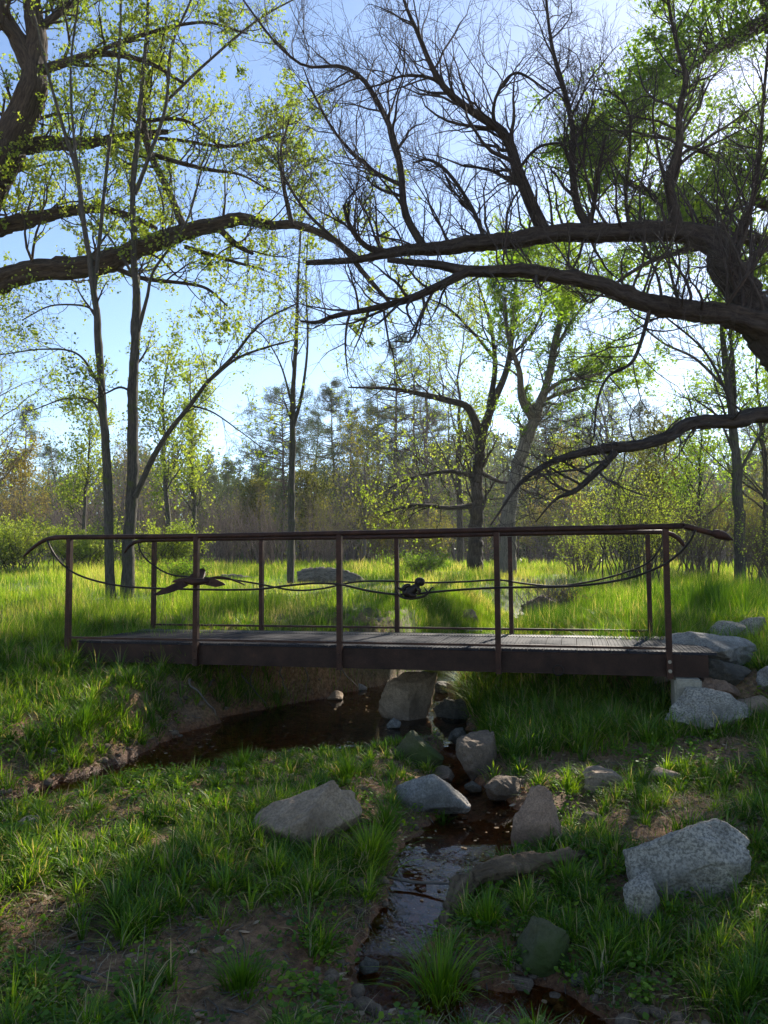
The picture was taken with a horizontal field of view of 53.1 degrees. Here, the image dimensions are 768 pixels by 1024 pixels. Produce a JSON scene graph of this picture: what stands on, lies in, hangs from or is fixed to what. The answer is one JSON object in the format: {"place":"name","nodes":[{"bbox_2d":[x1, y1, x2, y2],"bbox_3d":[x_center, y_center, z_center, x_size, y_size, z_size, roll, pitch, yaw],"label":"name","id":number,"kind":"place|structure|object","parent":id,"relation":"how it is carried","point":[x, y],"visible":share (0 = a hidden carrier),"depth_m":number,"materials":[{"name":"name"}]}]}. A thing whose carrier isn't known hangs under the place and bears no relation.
{"place":"outdoors","nodes":[
{"label":"outdoors","id":0,"kind":"place"},
{"bbox_2d":[2,552,758,571],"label":"meadow grass","id":1,"kind":"structure","parent":0,"point":[300,564],"depth_m":33.20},
{"bbox_2d":[0,560,767,1023],"bbox_3d":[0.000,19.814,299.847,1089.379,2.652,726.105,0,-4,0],"label":"ground","id":2,"kind":"structure","parent":0,"point":[314,702],"depth_m":4.87,"materials":[{"name":"soil"}]},
{"bbox_2d":[0,461,51,563],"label":"shrub","id":3,"kind":"object","parent":2,"relation":"on","point":[7,508],"visible":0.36,"depth_m":39.93,"materials":[{"name":"green plant"}]},
{"bbox_2d":[0,401,54,559],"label":"pine tree","id":4,"kind":"object","parent":2,"relation":"on","point":[32,431],"visible":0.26,"depth_m":64.44,"materials":[{"name":"green plant"}]},
{"bbox_2d":[0,427,67,526],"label":"broadleaf tree","id":5,"kind":"object","parent":2,"relation":"on","point":[25,456],"visible":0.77,"depth_m":41.87,"materials":[{"name":"green plant"}]},
{"bbox_2d":[0,285,68,488],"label":"broadleaf tree","id":6,"kind":"object","parent":2,"relation":"on","point":[7,419],"visible":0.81,"depth_m":30.81,"materials":[{"name":"green plant"}]},
{"bbox_2d":[0,492,79,573],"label":"shrub","id":7,"kind":"object","parent":2,"relation":"on","point":[12,549],"visible":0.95,"depth_m":26.58,"materials":[{"name":"green plant"}]},
{"bbox_2d":[1,459,115,565],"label":"shrub","id":8,"kind":"object","parent":2,"relation":"on","point":[55,521],"visible":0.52,"depth_m":37.76,"materials":[{"name":"green plant"}]},
{"bbox_2d":[0,0,141,599],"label":"slender tree","id":9,"kind":"object","parent":2,"relation":"on","point":[101,406],"visible":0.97,"depth_m":14.69,"materials":[{"name":"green plant"}]},
{"bbox_2d":[44,379,120,534],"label":"broadleaf tree","id":10,"kind":"object","parent":2,"relation":"on","point":[95,434],"visible":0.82,"depth_m":35.98,"materials":[{"name":"green plant"}]},
{"bbox_2d":[42,694,125,743],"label":"grass tuft","id":11,"kind":"object","parent":2,"relation":"on","point":[85,718],"visible":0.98,"depth_m":6.29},
{"bbox_2d":[36,512,142,572],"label":"shrub","id":12,"kind":"object","parent":2,"relation":"on","point":[88,551],"visible":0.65,"depth_m":27.41,"materials":[{"name":"green plant"}]},
{"bbox_2d":[94,423,158,531],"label":"broadleaf tree","id":13,"kind":"object","parent":2,"relation":"on","point":[124,488],"visible":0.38,"depth_m":46.29,"materials":[{"name":"green plant"}]},
{"bbox_2d":[70,891,185,949],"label":"grass tuft","id":14,"kind":"object","parent":2,"relation":"on","point":[124,913],"visible":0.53,"depth_m":3.45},
{"bbox_2d":[103,513,214,565],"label":"shrub","id":15,"kind":"object","parent":2,"relation":"on","point":[173,550],"visible":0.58,"depth_m":28.55,"materials":[{"name":"green plant"}]},
{"bbox_2d":[119,300,219,561],"bbox_3d":[-8.543,-3.044,29.884,3.489,10.695,3.401,-3,-5,42],"label":"broadleaf tree","id":16,"kind":"object","parent":2,"relation":"on","point":[165,475],"visible":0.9,"depth_m":30.14,"materials":[{"name":"green plant"}]},
{"bbox_2d":[113,450,227,561],"bbox_3d":[-11.203,-0.347,39.998,6.318,6.440,4.606,-1,-4,16],"label":"shrub","id":17,"kind":"object","parent":2,"relation":"on","point":[162,528],"visible":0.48,"depth_m":39.78,"materials":[{"name":"green plant"}]},
{"bbox_2d":[30,0,321,598],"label":"slender tree","id":18,"kind":"object","parent":2,"relation":"on","point":[134,486],"visible":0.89,"depth_m":14.93,"materials":[{"name":"green plant"}]},
{"bbox_2d":[135,553,217,584],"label":"shrub","id":19,"kind":"object","parent":2,"relation":"on","point":[187,570],"visible":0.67,"depth_m":19.62,"materials":[{"name":"green plant"}]},
{"bbox_2d":[168,347,223,561],"bbox_3d":[-8.218,-2.486,33.259,2.788,9.956,3.153,0,-4,0],"label":"broadleaf tree","id":20,"kind":"object","parent":2,"relation":"on","point":[194,483],"visible":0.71,"depth_m":33.24,"materials":[{"name":"green plant"}]},
{"bbox_2d":[0,0,420,366],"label":"cottonwood tree","id":21,"kind":"object","parent":2,"relation":"on","point":[25,106],"visible":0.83,"depth_m":16.24,"materials":[{"name":"green plant"}]},
{"bbox_2d":[175,478,284,566],"bbox_3d":[-7.083,0.471,35.724,4.246,4.350,3.826,-2,-4,29],"label":"shrub","id":22,"kind":"object","parent":2,"relation":"on","point":[226,549],"visible":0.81,"depth_m":35.76,"materials":[{"name":"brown plant"}]},
{"bbox_2d":[205,743,269,772],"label":"grass tuft","id":23,"kind":"object","parent":2,"relation":"on","point":[242,758],"visible":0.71,"depth_m":5.86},
{"bbox_2d":[207,440,287,560],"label":"pine tree","id":24,"kind":"object","parent":2,"relation":"on","point":[254,469],"visible":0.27,"depth_m":63.82,"materials":[{"name":"green plant"}]},
{"bbox_2d":[187,937,314,1014],"bbox_3d":[-0.546,1.806,3.030,0.494,0.192,0.549,1,-4,-22],"label":"grass tuft","id":25,"kind":"object","parent":2,"relation":"on","point":[241,978],"visible":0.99,"depth_m":3.04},
{"bbox_2d":[228,472,279,562],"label":"broadleaf tree","id":26,"kind":"object","parent":2,"relation":"on","point":[254,487],"visible":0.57,"depth_m":45.90,"materials":[{"name":"green plant"}]},
{"bbox_2d":[222,486,304,566],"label":"shrub","id":27,"kind":"object","parent":2,"relation":"on","point":[271,542],"visible":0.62,"depth_m":37.67,"materials":[{"name":"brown plant"}]},
{"bbox_2d":[216,138,333,584],"bbox_3d":[-2.613,-3.748,19.093,2.788,11.328,2.442,0,-4,0],"label":"slender tree","id":28,"kind":"object","parent":2,"relation":"on","point":[293,417],"visible":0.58,"depth_m":19.11,"materials":[{"name":"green plant"}]},
{"bbox_2d":[225,383,327,558],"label":"pine tree","id":29,"kind":"object","parent":2,"relation":"on","point":[277,435],"visible":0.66,"depth_m":62.03,"materials":[{"name":"green plant"}]},
{"bbox_2d":[263,428,329,561],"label":"pine tree","id":30,"kind":"object","parent":2,"relation":"on","point":[300,448],"visible":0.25,"depth_m":65.82,"materials":[{"name":"green plant"}]},
{"bbox_2d":[276,459,337,561],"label":"broadleaf tree","id":31,"kind":"object","parent":2,"relation":"on","point":[307,478],"visible":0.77,"depth_m":44.24,"materials":[{"name":"green plant"}]},
{"bbox_2d":[253,780,361,848],"bbox_3d":[-0.425,1.839,4.458,0.629,0.424,0.382,-24,12,-8],"label":"boulder","id":32,"kind":"object","parent":2,"relation":"on","point":[323,806],"visible":0.61,"depth_m":4.38,"materials":[{"name":"stone"}]},
{"bbox_2d":[266,408,355,558],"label":"pine tree","id":33,"kind":"object","parent":2,"relation":"on","point":[320,445],"visible":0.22,"depth_m":72.06,"materials":[{"name":"green plant"}]},
{"bbox_2d":[272,481,379,564],"bbox_3d":[-2.882,0.677,40.446,6.271,4.532,3.971,0,-4,0],"label":"shrub","id":34,"kind":"object","parent":2,"relation":"on","point":[324,556],"visible":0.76,"depth_m":39.98,"materials":[{"name":"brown plant"}]},
{"bbox_2d":[297,567,362,583],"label":"boulder","id":35,"kind":"object","parent":2,"relation":"on","point":[320,574],"visible":0.51,"depth_m":20.61,"materials":[{"name":"grey stone"}]},
{"bbox_2d":[296,376,370,558],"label":"pine tree","id":36,"kind":"object","parent":2,"relation":"on","point":[328,392],"visible":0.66,"depth_m":66.25,"materials":[{"name":"green plant"}]},
{"bbox_2d":[0,625,686,1023],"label":"pebbles","id":37,"kind":"object","parent":2,"relation":"on","point":[556,1003],"visible":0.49,"depth_m":3.77,"materials":[{"name":"stone"}]},
{"bbox_2d":[307,746,395,784],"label":"grass tuft","id":38,"kind":"object","parent":2,"relation":"on","point":[349,769],"visible":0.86,"depth_m":5.52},
{"bbox_2d":[313,399,398,560],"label":"pine tree","id":39,"kind":"object","parent":2,"relation":"on","point":[348,430],"visible":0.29,"depth_m":60.02,"materials":[{"name":"green plant"}]},
{"bbox_2d":[322,399,401,563],"bbox_3d":[-1.167,-1.443,38.361,4.113,8.523,4.570,0,-4,0],"label":"broadleaf tree","id":40,"kind":"object","parent":2,"relation":"on","point":[360,466],"visible":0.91,"depth_m":38.17,"materials":[{"name":"green plant"}]},
{"bbox_2d":[309,807,436,878],"bbox_3d":[-0.062,1.843,4.281,0.782,0.416,0.853,-3,-5,36],"label":"grass tuft","id":41,"kind":"object","parent":2,"relation":"on","point":[369,844],"visible":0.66,"depth_m":4.32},
{"bbox_2d":[324,496,430,562],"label":"shrub","id":42,"kind":"object","parent":2,"relation":"on","point":[375,545],"visible":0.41,"depth_m":43.72,"materials":[{"name":"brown plant"}]},
{"bbox_2d":[23,523,733,678],"bbox_3d":[-0.305,0.872,7.946,7.083,1.354,1.815,-1,-4,14],"label":"footbridge","id":43,"kind":"object","parent":2,"relation":"on","point":[497,652],"visible":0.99,"depth_m":7.54,"materials":[{"name":"brown metal"}]},
{"bbox_2d":[0,404,762,562],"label":"woodland edge","id":44,"kind":"object","parent":2,"relation":"on","point":[353,554],"depth_m":54.10,"materials":[{"name":"plant"}]},
{"bbox_2d":[0,593,767,1023],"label":"bank grass","id":45,"kind":"structure","parent":2,"relation":"on","point":[500,703],"depth_m":4.54,"materials":[{"name":"plant"}]},
{"bbox_2d":[0,662,767,1023],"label":"broadleaf weeds","id":46,"kind":"object","parent":2,"relation":"on","point":[332,992],"visible":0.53,"depth_m":3.41,"materials":[{"name":"green plant"}]},
{"bbox_2d":[0,646,767,1023],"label":"grass thatch","id":47,"kind":"object","parent":2,"relation":"on","point":[138,950],"depth_m":3.67,"materials":[{"name":"plant"}]},
{"bbox_2d":[0,669,767,1023],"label":"twig litter","id":48,"kind":"object","parent":2,"relation":"on","point":[342,897],"visible":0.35,"depth_m":3.73,"materials":[{"name":"brown wood"}]},
{"bbox_2d":[0,648,767,1023],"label":"leaf litter","id":49,"kind":"object","parent":2,"relation":"on","point":[218,950],"visible":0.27,"depth_m":3.54,"materials":[{"name":"plant"}]},
{"bbox_2d":[0,420,767,560],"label":"distant woodland","id":50,"kind":"object","parent":2,"relation":"on","point":[214,468],"visible":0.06,"depth_m":99.52,"materials":[{"name":"plant"}]},
{"bbox_2d":[339,383,436,559],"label":"pine tree","id":51,"kind":"object","parent":2,"relation":"on","point":[378,418],"visible":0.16,"depth_m":64.16,"materials":[{"name":"green plant"}]},
{"bbox_2d":[356,785,425,837],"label":"grass tuft","id":52,"kind":"object","parent":2,"relation":"on","point":[385,813],"visible":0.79,"depth_m":4.82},
{"bbox_2d":[349,331,444,557],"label":"pine tree","id":53,"kind":"object","parent":2,"relation":"on","point":[394,412],"visible":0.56,"depth_m":60.27,"materials":[{"name":"green plant"}]},
{"bbox_2d":[362,542,450,576],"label":"shrub","id":54,"kind":"object","parent":2,"relation":"on","point":[418,564],"visible":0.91,"depth_m":23.68,"materials":[{"name":"green plant"}]},
{"bbox_2d":[378,671,436,726],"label":"boulder","id":55,"kind":"object","parent":2,"relation":"on","point":[406,699],"visible":0.87,"depth_m":7.96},
{"bbox_2d":[362,367,455,556],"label":"pine tree","id":56,"kind":"object","parent":2,"relation":"on","point":[417,417],"visible":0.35,"depth_m":61.94,"materials":[{"name":"green plant"}]},
{"bbox_2d":[395,730,443,767],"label":"boulder","id":57,"kind":"object","parent":2,"relation":"on","point":[412,743],"visible":0.74,"depth_m":6.09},
{"bbox_2d":[389,506,456,560],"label":"shrub","id":58,"kind":"object","parent":2,"relation":"on","point":[425,542],"visible":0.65,"depth_m":41.53,"materials":[{"name":"green plant"}]},
{"bbox_2d":[383,320,469,559],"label":"broadleaf tree","id":59,"kind":"object","parent":2,"relation":"on","point":[426,481],"visible":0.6,"depth_m":44.00,"materials":[{"name":"green plant"}]},
{"bbox_2d":[394,774,470,816],"bbox_3d":[0.326,1.985,5.303,0.564,0.410,0.368,12,0,18],"label":"boulder","id":60,"kind":"object","parent":2,"relation":"on","point":[430,792],"visible":0.77,"depth_m":5.16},
{"bbox_2d":[361,915,522,1023],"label":"grass tuft","id":61,"kind":"object","parent":2,"relation":"on","point":[445,978],"visible":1,"depth_m":3.28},
{"bbox_2d":[433,698,469,723],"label":"boulder","id":62,"kind":"object","parent":2,"relation":"on","point":[446,710],"visible":0.81,"depth_m":7.99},
{"bbox_2d":[408,387,501,559],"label":"pine tree","id":63,"kind":"object","parent":2,"relation":"on","point":[447,416],"visible":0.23,"depth_m":66.00,"materials":[{"name":"green plant"}]},
{"bbox_2d":[402,283,518,563],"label":"broadleaf tree","id":64,"kind":"object","parent":2,"relation":"on","point":[460,551],"visible":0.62,"depth_m":40.70,"materials":[{"name":"green plant"}]},
{"bbox_2d":[317,206,612,570],"bbox_3d":[2.718,-4.359,27.220,10.277,13.313,5.279,1,-4,-11],"label":"dark tree","id":65,"kind":"object","parent":2,"relation":"on","point":[478,497],"visible":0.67,"depth_m":26.84,"materials":[{"name":"green plant"}]},
{"bbox_2d":[455,730,496,780],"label":"boulder","id":66,"kind":"object","parent":2,"relation":"on","point":[477,750],"visible":0.84,"depth_m":6.00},
{"bbox_2d":[423,874,533,938],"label":"grass tuft","id":67,"kind":"object","parent":2,"relation":"on","point":[488,916],"visible":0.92,"depth_m":3.66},
{"bbox_2d":[191,0,767,576],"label":"bare tree","id":68,"kind":"object","parent":2,"relation":"on","point":[743,308],"visible":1,"depth_m":10.08,"materials":[{"name":"brown plant"}]},
{"bbox_2d":[484,775,526,804],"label":"boulder","id":69,"kind":"object","parent":2,"relation":"on","point":[500,788],"visible":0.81,"depth_m":5.52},
{"bbox_2d":[438,847,587,925],"bbox_3d":[0.654,1.924,4.037,0.997,0.237,0.228,2,-4,-32],"label":"rock","id":70,"kind":"object","parent":2,"relation":"on","point":[499,867],"visible":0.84,"depth_m":3.99,"materials":[{"name":"grey stone"}]},
{"bbox_2d":[505,575,566,613],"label":"shrub","id":71,"kind":"object","parent":2,"relation":"on","point":[543,601],"visible":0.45,"depth_m":15.40,"materials":[{"name":"green plant"}]},
{"bbox_2d":[511,785,561,852],"bbox_3d":[0.944,1.903,4.638,0.320,0.481,0.213,21,7,28],"label":"boulder","id":72,"kind":"object","parent":2,"relation":"on","point":[536,813],"visible":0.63,"depth_m":4.58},
{"bbox_2d":[515,916,569,977],"bbox_3d":[0.712,1.934,3.428,0.267,0.256,0.224,4,-5,-17],"label":"boulder","id":73,"kind":"object","parent":2,"relation":"on","point":[544,942],"visible":0.91,"depth_m":3.35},
{"bbox_2d":[500,400,597,560],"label":"pine tree","id":74,"kind":"object","parent":2,"relation":"on","point":[547,423],"visible":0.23,"depth_m":62.09,"materials":[{"name":"green plant"}]},
{"bbox_2d":[526,425,590,559],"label":"broadleaf tree","id":75,"kind":"object","parent":2,"relation":"on","point":[563,499],"visible":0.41,"depth_m":48.19,"materials":[{"name":"green plant"}]},
{"bbox_2d":[515,386,603,560],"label":"pine tree","id":76,"kind":"object","parent":2,"relation":"on","point":[566,398],"visible":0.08,"depth_m":72.19,"materials":[{"name":"green plant"}]},
{"bbox_2d":[516,498,615,565],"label":"shrub","id":77,"kind":"object","parent":2,"relation":"on","point":[547,545],"visible":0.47,"depth_m":45.81,"materials":[{"name":"green plant"}]},
{"bbox_2d":[466,213,670,573],"bbox_3d":[5.575,-3.878,24.355,5.920,11.688,4.935,0,-4,0],"label":"cottonwood tree","id":78,"kind":"object","parent":2,"relation":"on","point":[530,429],"visible":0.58,"depth_m":23.95,"materials":[{"name":"green plant"}]},
{"bbox_2d":[539,410,604,561],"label":"pine tree","id":79,"kind":"object","parent":2,"relation":"on","point":[584,464],"visible":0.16,"depth_m":63.91,"materials":[{"name":"green plant"}]},
{"bbox_2d":[524,847,622,893],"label":"grass tuft","id":80,"kind":"object","parent":2,"relation":"on","point":[562,870],"visible":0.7,"depth_m":3.99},
{"bbox_2d":[550,511,616,575],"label":"shrub","id":81,"kind":"object","parent":2,"relation":"on","point":[585,555],"visible":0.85,"depth_m":24.92,"materials":[{"name":"green plant"}]},
{"bbox_2d":[547,333,646,562],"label":"broadleaf tree","id":82,"kind":"object","parent":2,"relation":"on","point":[607,439],"visible":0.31,"depth_m":40.23,"materials":[{"name":"green plant"}]},
{"bbox_2d":[582,765,627,794],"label":"boulder","id":83,"kind":"object","parent":2,"relation":"on","point":[596,775],"visible":0.83,"depth_m":5.31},
{"bbox_2d":[567,911,645,972],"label":"grass tuft","id":84,"kind":"object","parent":2,"relation":"on","point":[614,930],"visible":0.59,"depth_m":3.47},
{"bbox_2d":[564,382,649,521],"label":"pine tree","id":85,"kind":"object","parent":2,"relation":"on","point":[605,389],"visible":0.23,"depth_m":66.46,"materials":[{"name":"green plant"}]},
{"bbox_2d":[452,0,767,372],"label":"cottonwood tree","id":86,"kind":"object","parent":2,"relation":"on","point":[702,16],"visible":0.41,"depth_m":18.09,"materials":[{"name":"green plant"}]},
{"bbox_2d":[577,399,680,557],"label":"pine tree","id":87,"kind":"object","parent":2,"relation":"on","point":[639,418],"visible":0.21,"depth_m":62.18,"materials":[{"name":"green plant"}]},
{"bbox_2d":[623,872,659,921],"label":"boulder","id":88,"kind":"object","parent":2,"relation":"on","point":[641,888],"visible":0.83,"depth_m":3.64,"materials":[{"name":"stone"}]},
{"bbox_2d":[574,437,712,584],"bbox_3d":[6.229,0.039,18.948,3.354,3.681,2.744,0,-4,0],"label":"shrub","id":89,"kind":"object","parent":2,"relation":"on","point":[632,547],"visible":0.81,"depth_m":18.88,"materials":[{"name":"green plant"}]},
{"bbox_2d":[608,403,710,563],"bbox_3d":[11.956,-1.137,34.298,3.095,7.373,5.163,2,-4,-24],"label":"broadleaf tree","id":90,"kind":"object","parent":2,"relation":"on","point":[654,463],"visible":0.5,"depth_m":33.85,"materials":[{"name":"green plant"}]},
{"bbox_2d":[618,492,732,563],"bbox_3d":[13.228,0.769,36.151,6.144,3.849,4.123,0,-4,0],"label":"shrub","id":91,"kind":"object","parent":2,"relation":"on","point":[678,544],"visible":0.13,"depth_m":35.92,"materials":[{"name":"green plant"}]},
{"bbox_2d":[596,213,767,582],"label":"slender tree","id":92,"kind":"object","parent":2,"relation":"on","point":[738,465],"visible":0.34,"depth_m":20.11,"materials":[{"name":"green plant"}]},
{"bbox_2d":[671,677,701,729],"bbox_3d":[2.632,1.726,6.687,0.220,0.580,0.300,-1,-4,14],"label":"concrete footing","id":93,"kind":"object","parent":2,"relation":"on","point":[679,685],"visible":0.24,"depth_m":6.58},
{"bbox_2d":[623,818,751,901],"bbox_3d":[1.543,1.843,3.947,0.613,0.541,0.370,2,-1,7],"label":"boulder","id":94,"kind":"object","parent":2,"relation":"on","point":[701,854],"visible":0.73,"depth_m":3.83,"materials":[{"name":"stone"}]},
{"bbox_2d":[624,561,767,617],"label":"tall grass","id":95,"kind":"structure","parent":2,"relation":"on","point":[711,587],"depth_m":11.53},
{"bbox_2d":[648,479,751,578],"bbox_3d":[9.211,0.504,22.013,2.461,2.979,2.988,3,-5,-43],"label":"shrub","id":96,"kind":"object","parent":2,"relation":"on","point":[695,552],"visible":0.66,"depth_m":21.81,"materials":[{"name":"green plant"}]},
{"bbox_2d":[649,354,762,569],"bbox_3d":[12.838,-2.017,30.019,4.586,8.724,3.568,0,-4,0],"label":"broadleaf tree","id":97,"kind":"object","parent":2,"relation":"on","point":[693,446],"visible":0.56,"depth_m":29.96,"materials":[{"name":"green plant"}]},
{"bbox_2d":[664,687,752,729],"bbox_3d":[2.687,1.639,6.353,0.558,0.346,0.542,-3,-5,42],"label":"boulder","id":98,"kind":"object","parent":2,"relation":"on","point":[697,702],"visible":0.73,"depth_m":6.31,"materials":[{"name":"stone"}]},
{"bbox_2d":[661,631,756,665],"bbox_3d":[3.155,1.337,7.316,0.956,0.335,0.709,7,-2,-8],"label":"boulder","id":99,"kind":"object","parent":2,"relation":"on","point":[733,649],"visible":0.62,"depth_m":7.27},
{"bbox_2d":[660,257,767,568],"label":"broadleaf tree","id":100,"kind":"object","parent":2,"relation":"on","point":[761,442],"visible":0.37,"depth_m":28.64,"materials":[{"name":"green plant"}]},
{"bbox_2d":[660,932,767,1016],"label":"grass tuft","id":101,"kind":"object","parent":2,"relation":"on","point":[748,973],"visible":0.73,"depth_m":3.12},
{"bbox_2d":[700,677,740,697],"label":"boulder","id":102,"kind":"object","parent":2,"relation":"on","point":[722,685],"visible":0.52,"depth_m":6.72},
{"bbox_2d":[683,475,762,569],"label":"shrub","id":103,"kind":"object","parent":2,"relation":"on","point":[749,520],"visible":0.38,"depth_m":31.91,"materials":[{"name":"green plant"}]},
{"bbox_2d":[699,658,751,685],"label":"boulder","id":104,"kind":"object","parent":2,"relation":"on","point":[733,674],"visible":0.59,"depth_m":6.81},
{"bbox_2d":[702,424,767,524],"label":"pine tree","id":105,"kind":"object","parent":2,"relation":"on","point":[753,452],"visible":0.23,"depth_m":60.32,"materials":[{"name":"green plant"}]},
{"bbox_2d":[722,497,767,585],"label":"shrub","id":106,"kind":"object","parent":2,"relation":"on","point":[760,566],"visible":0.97,"depth_m":16.89,"materials":[{"name":"green plant"}]},
{"bbox_2d":[0,556,767,709],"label":"meadow grass","id":107,"kind":"structure","parent":0,"point":[452,604],"depth_m":13.45,"materials":[{"name":"plant"}]},
{"bbox_2d":[0,0,767,520],"label":"sky","id":108,"kind":"structure","parent":0,"point":[115,309],"materials":[{"name":"blue"}]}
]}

